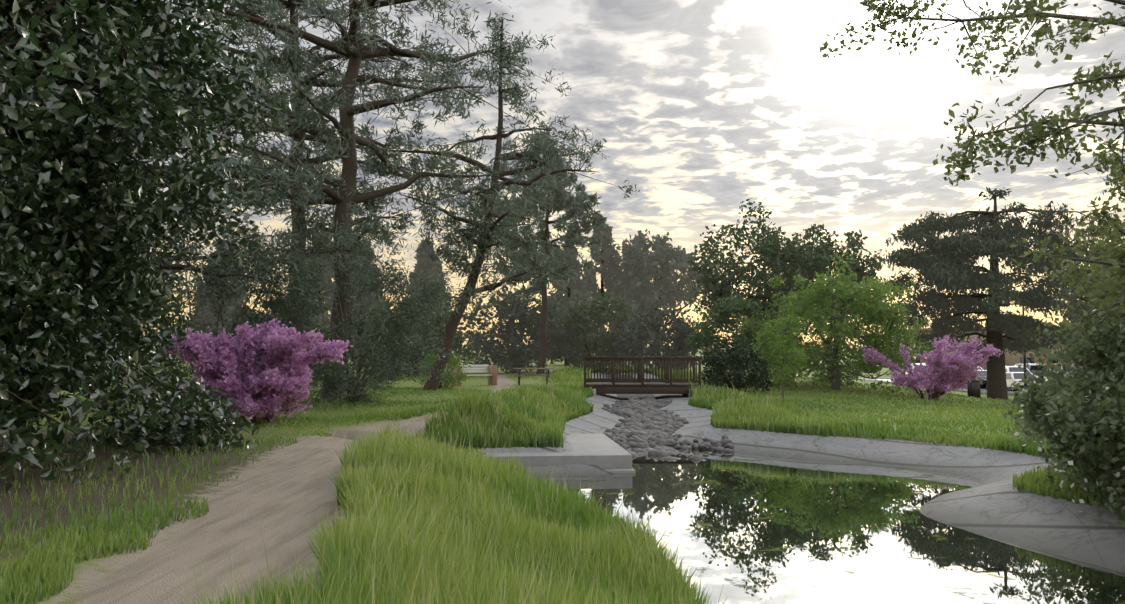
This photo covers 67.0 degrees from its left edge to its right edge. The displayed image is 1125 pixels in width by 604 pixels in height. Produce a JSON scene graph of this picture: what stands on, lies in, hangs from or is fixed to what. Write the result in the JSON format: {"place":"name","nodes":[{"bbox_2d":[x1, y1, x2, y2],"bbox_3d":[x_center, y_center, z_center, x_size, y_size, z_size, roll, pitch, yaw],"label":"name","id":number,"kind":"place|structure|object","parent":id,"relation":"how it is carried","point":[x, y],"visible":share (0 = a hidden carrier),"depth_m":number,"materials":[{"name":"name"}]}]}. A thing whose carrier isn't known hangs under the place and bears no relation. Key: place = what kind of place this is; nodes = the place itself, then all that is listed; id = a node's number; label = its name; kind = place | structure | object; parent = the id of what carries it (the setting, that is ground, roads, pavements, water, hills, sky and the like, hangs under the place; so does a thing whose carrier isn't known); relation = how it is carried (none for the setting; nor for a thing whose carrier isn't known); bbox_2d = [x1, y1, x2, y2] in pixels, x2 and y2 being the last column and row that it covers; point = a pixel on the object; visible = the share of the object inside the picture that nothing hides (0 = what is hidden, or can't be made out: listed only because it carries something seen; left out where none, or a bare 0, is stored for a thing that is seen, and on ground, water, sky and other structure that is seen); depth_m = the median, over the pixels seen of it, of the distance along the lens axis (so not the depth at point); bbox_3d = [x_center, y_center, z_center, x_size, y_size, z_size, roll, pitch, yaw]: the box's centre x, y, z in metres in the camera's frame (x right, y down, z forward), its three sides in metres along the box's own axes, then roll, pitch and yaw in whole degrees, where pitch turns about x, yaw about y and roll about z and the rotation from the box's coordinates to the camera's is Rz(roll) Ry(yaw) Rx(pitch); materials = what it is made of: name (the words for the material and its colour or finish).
{"place":"outdoors","nodes":[
{"label":"outdoors","id":0,"kind":"place"},
{"bbox_2d":[193,314,413,358],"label":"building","id":1,"kind":"structure","parent":0,"point":[329,316],"depth_m":130.93,"materials":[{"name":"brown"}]},
{"bbox_2d":[0,349,1124,603],"bbox_3d":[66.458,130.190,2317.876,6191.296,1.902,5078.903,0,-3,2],"label":"ground","id":2,"kind":"structure","parent":0,"point":[274,493],"depth_m":11.21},
{"bbox_2d":[125,228,182,336],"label":"tree","id":3,"kind":"object","parent":2,"relation":"on","point":[179,272],"visible":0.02,"depth_m":69.01,"materials":[{"name":"green plant"}]},
{"bbox_2d":[0,0,311,491],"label":"tree","id":4,"kind":"object","parent":2,"relation":"on","point":[69,86],"visible":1,"depth_m":11.13,"materials":[{"name":"green plant"}]},
{"bbox_2d":[16,2,344,407],"bbox_3d":[-11.447,-3.342,22.621,10.539,12.557,12.851,0,-3,2],"label":"pine","id":5,"kind":"object","parent":2,"relation":"on","point":[286,179],"visible":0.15,"depth_m":23.06,"materials":[{"name":"green plant"}]},
{"bbox_2d":[107,198,334,405],"bbox_3d":[-9.648,0.206,23.582,7.029,6.191,5.075,2,-4,-31],"label":"tree","id":6,"kind":"object","parent":2,"relation":"on","point":[246,263],"visible":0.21,"depth_m":23.14,"materials":[{"name":"green plant"}]},
{"bbox_2d":[187,238,256,336],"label":"conifer","id":7,"kind":"object","parent":2,"relation":"on","point":[228,309],"visible":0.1,"depth_m":69.49,"materials":[{"name":"green plant"}]},
{"bbox_2d":[164,313,353,424],"bbox_3d":[-6.429,1.524,18.440,3.652,2.564,2.939,0,-3,2],"label":"redbud","id":8,"kind":"object","parent":2,"relation":"on","point":[276,381],"visible":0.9,"depth_m":17.88,"materials":[{"name":"purple plant"}]},
{"bbox_2d":[247,295,357,378],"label":"tree","id":9,"kind":"object","parent":2,"relation":"on","point":[318,325],"visible":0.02,"depth_m":45.17,"materials":[{"name":"green plant"}]},
{"bbox_2d":[149,0,484,335],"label":"pine","id":10,"kind":"object","parent":2,"relation":"on","point":[298,137],"visible":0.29,"depth_m":31.55,"materials":[{"name":"green plant"}]},
{"bbox_2d":[305,230,357,361],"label":"conifer","id":11,"kind":"object","parent":2,"relation":"on","point":[329,274],"visible":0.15,"depth_m":79.93,"materials":[{"name":"green plant"}]},
{"bbox_2d":[214,214,468,405],"bbox_3d":[-6.500,0.436,24.621,7.250,5.760,4.655,0,-3,2],"label":"tree","id":12,"kind":"object","parent":2,"relation":"on","point":[349,384],"visible":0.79,"depth_m":24.18,"materials":[{"name":"green plant"}]},
{"bbox_2d":[329,239,398,366],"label":"conifer","id":13,"kind":"object","parent":2,"relation":"on","point":[361,298],"visible":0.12,"depth_m":73.59,"materials":[{"name":"green plant"}]},
{"bbox_2d":[167,0,579,397],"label":"pine","id":14,"kind":"object","parent":2,"relation":"on","point":[346,197],"visible":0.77,"depth_m":27.74,"materials":[{"name":"green plant"}]},
{"bbox_2d":[357,295,481,376],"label":"tree","id":15,"kind":"object","parent":2,"relation":"on","point":[458,343],"visible":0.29,"depth_m":49.41,"materials":[{"name":"green plant"}]},
{"bbox_2d":[398,239,457,352],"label":"conifer","id":16,"kind":"object","parent":2,"relation":"on","point":[419,265],"visible":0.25,"depth_m":83.68,"materials":[{"name":"green plant"}]},
{"bbox_2d":[418,352,472,388],"bbox_3d":[-4.776,2.756,35.111,2.317,1.875,2.353,0,-3,2],"label":"bright shrub","id":17,"kind":"object","parent":2,"relation":"on","point":[454,362],"visible":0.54,"depth_m":34.89,"materials":[{"name":"green plant"}]},
{"bbox_2d":[452,365,496,385],"bbox_3d":[-3.990,3.321,38.637,1.920,0.936,0.700,1,-3,-23],"label":"park bench","id":18,"kind":"object","parent":2,"relation":"on","point":[491,370],"visible":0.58,"depth_m":38.76,"materials":[{"name":"wood"}]},
{"bbox_2d":[361,6,639,390],"bbox_3d":[-2.176,-4.163,33.506,10.743,15.651,9.886,-2,-4,29],"label":"pine","id":19,"kind":"object","parent":2,"relation":"on","point":[490,232],"visible":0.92,"depth_m":33.21,"materials":[{"name":"green plant"}]},
{"bbox_2d":[448,282,587,373],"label":"tree","id":20,"kind":"object","parent":2,"relation":"on","point":[511,331],"visible":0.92,"depth_m":55.84,"materials":[{"name":"green plant"}]},
{"bbox_2d":[512,368,554,384],"bbox_3d":[-1.352,3.446,39.211,1.850,0.791,1.680,0,-3,-6],"label":"picnic table","id":21,"kind":"object","parent":2,"relation":"on","point":[519,375],"visible":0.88,"depth_m":38.88,"materials":[{"name":"brown wood"}]},
{"bbox_2d":[470,126,607,373],"bbox_3d":[-1.358,-3.138,52.193,8.296,15.453,7.914,0,-3,2],"label":"pine","id":22,"kind":"object","parent":2,"relation":"on","point":[596,219],"visible":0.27,"depth_m":51.67,"materials":[{"name":"green plant"}]},
{"bbox_2d":[483,434,634,472],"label":"concrete slab","id":23,"kind":"structure","parent":2,"relation":"on","point":[603,450],"depth_m":17.39,"materials":[{"name":"grey concrete"}]},
{"bbox_2d":[0,363,1123,603],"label":"grass","id":24,"kind":"structure","parent":2,"relation":"on","point":[436,511],"depth_m":8.36,"materials":[{"name":"green plant"}]},
{"bbox_2d":[526,243,599,365],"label":"conifer","id":25,"kind":"object","parent":2,"relation":"on","point":[577,292],"visible":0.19,"depth_m":81.25,"materials":[{"name":"green plant"}]},
{"bbox_2d":[546,291,648,371],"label":"tree","id":26,"kind":"object","parent":2,"relation":"on","point":[582,320],"visible":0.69,"depth_m":58.41,"materials":[{"name":"green plant"}]},
{"bbox_2d":[582,223,623,363],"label":"conifer","id":27,"kind":"object","parent":2,"relation":"on","point":[609,268],"visible":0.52,"depth_m":87.50,"materials":[{"name":"green plant"}]},
{"bbox_2d":[597,244,668,362],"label":"conifer","id":28,"kind":"object","parent":2,"relation":"on","point":[634,285],"visible":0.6,"depth_m":83.25,"materials":[{"name":"green plant"}]},
{"bbox_2d":[583,357,703,396],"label":"foot bridge","id":29,"kind":"structure","parent":2,"relation":"on","point":[665,385],"depth_m":34.89,"materials":[{"name":"brown wood"}]},
{"bbox_2d":[604,228,718,346],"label":"open tree","id":30,"kind":"object","parent":2,"relation":"on","point":[665,290],"visible":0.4,"depth_m":88.99,"materials":[{"name":"green plant"}]},
{"bbox_2d":[611,298,718,371],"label":"tree","id":31,"kind":"object","parent":2,"relation":"on","point":[679,329],"visible":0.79,"depth_m":56.10,"materials":[{"name":"green plant"}]},
{"bbox_2d":[602,397,735,460],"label":"rocks","id":32,"kind":"object","parent":2,"relation":"on","point":[648,426],"visible":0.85,"depth_m":22.95,"materials":[{"name":"grey stone"}]},
{"bbox_2d":[697,337,777,392],"bbox_3d":[7.605,2.844,37.742,3.359,2.628,3.182,1,-3,-14],"label":"dark shrub","id":33,"kind":"object","parent":2,"relation":"on","point":[733,357],"visible":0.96,"depth_m":37.36,"materials":[{"name":"dark leaf"},{"name":"dark bark"}]},
{"bbox_2d":[684,289,799,384],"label":"bright tree","id":34,"kind":"object","parent":2,"relation":"on","point":[705,338],"visible":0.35,"depth_m":42.95,"materials":[{"name":"green plant"}]},
{"bbox_2d":[687,196,842,375],"bbox_3d":[11.599,-0.533,49.787,8.850,10.115,9.548,0,-3,2],"label":"tall dark tree","id":35,"kind":"object","parent":2,"relation":"on","point":[788,260],"visible":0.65,"depth_m":48.28,"materials":[{"name":"green plant"}]},
{"bbox_2d":[749,313,810,401],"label":"young tree","id":36,"kind":"object","parent":2,"relation":"on","point":[771,356],"visible":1,"depth_m":30.04,"materials":[{"name":"green plant"}]},
{"bbox_2d":[761,224,893,374],"bbox_3d":[16.523,0.134,53.221,7.839,9.779,10.028,-2,-4,32],"label":"tall dark tree","id":37,"kind":"object","parent":2,"relation":"on","point":[856,267],"visible":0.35,"depth_m":51.88,"materials":[{"name":"green plant"}]},
{"bbox_2d":[728,252,932,394],"bbox_3d":[12.536,1.059,41.001,9.079,6.605,8.680,0,-3,2],"label":"bright tree","id":38,"kind":"object","parent":2,"relation":"on","point":[876,310],"visible":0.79,"depth_m":39.08,"materials":[{"name":"green plant"}]},
{"bbox_2d":[861,335,1002,398],"bbox_3d":[15.684,2.822,35.950,4.478,2.933,5.035,1,-3,-19],"label":"redbud","id":39,"kind":"object","parent":2,"relation":"on","point":[956,372],"visible":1,"depth_m":34.81,"materials":[{"name":"purple plant"}]},
{"bbox_2d":[858,378,1052,394],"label":"parking lot","id":40,"kind":"structure","parent":2,"relation":"on","point":[983,390],"depth_m":68.00,"materials":[{"name":"grey asphalt"}]},
{"bbox_2d":[897,364,929,376],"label":"car","id":41,"kind":"object","parent":40,"relation":"on","point":[922,365],"visible":0.02,"depth_m":81.31,"materials":[{"name":"white paint"}]},
{"bbox_2d":[965,370,986,388],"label":"car","id":42,"kind":"object","parent":40,"relation":"on","point":[982,377],"visible":0.31,"depth_m":68.02,"materials":[{"name":"grey paint"}]},
{"bbox_2d":[1005,366,1037,388],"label":"car","id":43,"kind":"object","parent":40,"relation":"on","point":[1012,369],"visible":0.04,"depth_m":68.60,"materials":[{"name":"white paint"}]},
{"bbox_2d":[1006,372,1040,390],"bbox_3d":[33.958,5.968,63.630,1.836,1.420,4.560,0,-3,3],"label":"car","id":44,"kind":"object","parent":40,"relation":"on","point":[1012,377],"visible":0.31,"depth_m":62.49,"materials":[{"name":"white paint"}]},
{"bbox_2d":[1014,364,1047,378],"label":"car","id":45,"kind":"object","parent":40,"relation":"on","point":[1032,367],"visible":0.08,"depth_m":80.86,"materials":[{"name":"grey paint"}]},
{"bbox_2d":[818,0,1124,191],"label":"overhanging tree","id":46,"kind":"object","parent":2,"relation":"on","point":[1038,128],"visible":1,"depth_m":8.93,"materials":[{"name":"green plant"}]},
{"bbox_2d":[967,379,980,397],"bbox_3d":[21.401,4.503,44.217,0.624,0.950,0.640,0,-3,2],"label":"litter bin","id":47,"kind":"object","parent":2,"relation":"on","point":[973,387],"visible":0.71,"depth_m":43.97,"materials":[{"name":"black metal"}]},
{"bbox_2d":[890,327,1082,371],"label":"trees","id":48,"kind":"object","parent":2,"relation":"on","point":[1011,360],"visible":0.08,"depth_m":102.29,"materials":[{"name":"brown"}]},
{"bbox_2d":[879,186,1124,399],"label":"cedar","id":49,"kind":"object","parent":2,"relation":"on","point":[948,269],"visible":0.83,"depth_m":51.19,"materials":[{"name":"green plant"}]},
{"bbox_2d":[1000,303,1027,392],"bbox_3d":[32.336,3.330,59.501,3.600,6.490,0.440,0,-3,2],"label":"parking lamp","id":50,"kind":"object","parent":2,"relation":"on","point":[1024,358],"visible":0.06,"depth_m":59.40,"materials":[{"name":"grey metal"}]},
{"bbox_2d":[1008,366,1086,477],"bbox_3d":[8.609,1.926,13.106,3.163,2.042,3.175,2,-4,-26],"label":"bush","id":51,"kind":"object","parent":2,"relation":"on","point":[1030,436],"visible":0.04,"depth_m":13.15,"materials":[{"name":"green plant"}]},
{"bbox_2d":[1001,306,1124,527],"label":"bush","id":52,"kind":"object","parent":2,"relation":"on","point":[1097,438],"visible":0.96,"depth_m":10.62,"materials":[{"name":"green plant"}]},
{"bbox_2d":[1010,327,1124,511],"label":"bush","id":53,"kind":"object","parent":52,"relation":"attached to","point":[1117,474],"visible":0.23,"depth_m":10.67,"materials":[{"name":"green plant"}]},
{"bbox_2d":[1009,143,1124,351],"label":"tree","id":54,"kind":"object","parent":2,"relation":"on","point":[1110,282],"visible":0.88,"depth_m":11.20,"materials":[{"name":"green plant"}]},
{"bbox_2d":[1038,230,1124,368],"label":"tree","id":55,"kind":"object","parent":2,"relation":"on","point":[1073,296],"visible":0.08,"depth_m":58.87,"materials":[{"name":"green plant"}]},
{"bbox_2d":[1059,244,1124,340],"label":"tree","id":56,"kind":"object","parent":2,"relation":"on","point":[1074,319],"visible":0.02,"depth_m":76.72,"materials":[{"name":"green plant"}]},
{"bbox_2d":[42,0,1124,348],"label":"sky","id":57,"kind":"structure","parent":0,"point":[705,107],"materials":[{"name":"white"}]},
{"bbox_2d":[527,447,1124,603],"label":"pond water","id":58,"kind":"structure","parent":0,"point":[796,531],"depth_m":11.26,"materials":[{"name":"liquid"}]}
]}

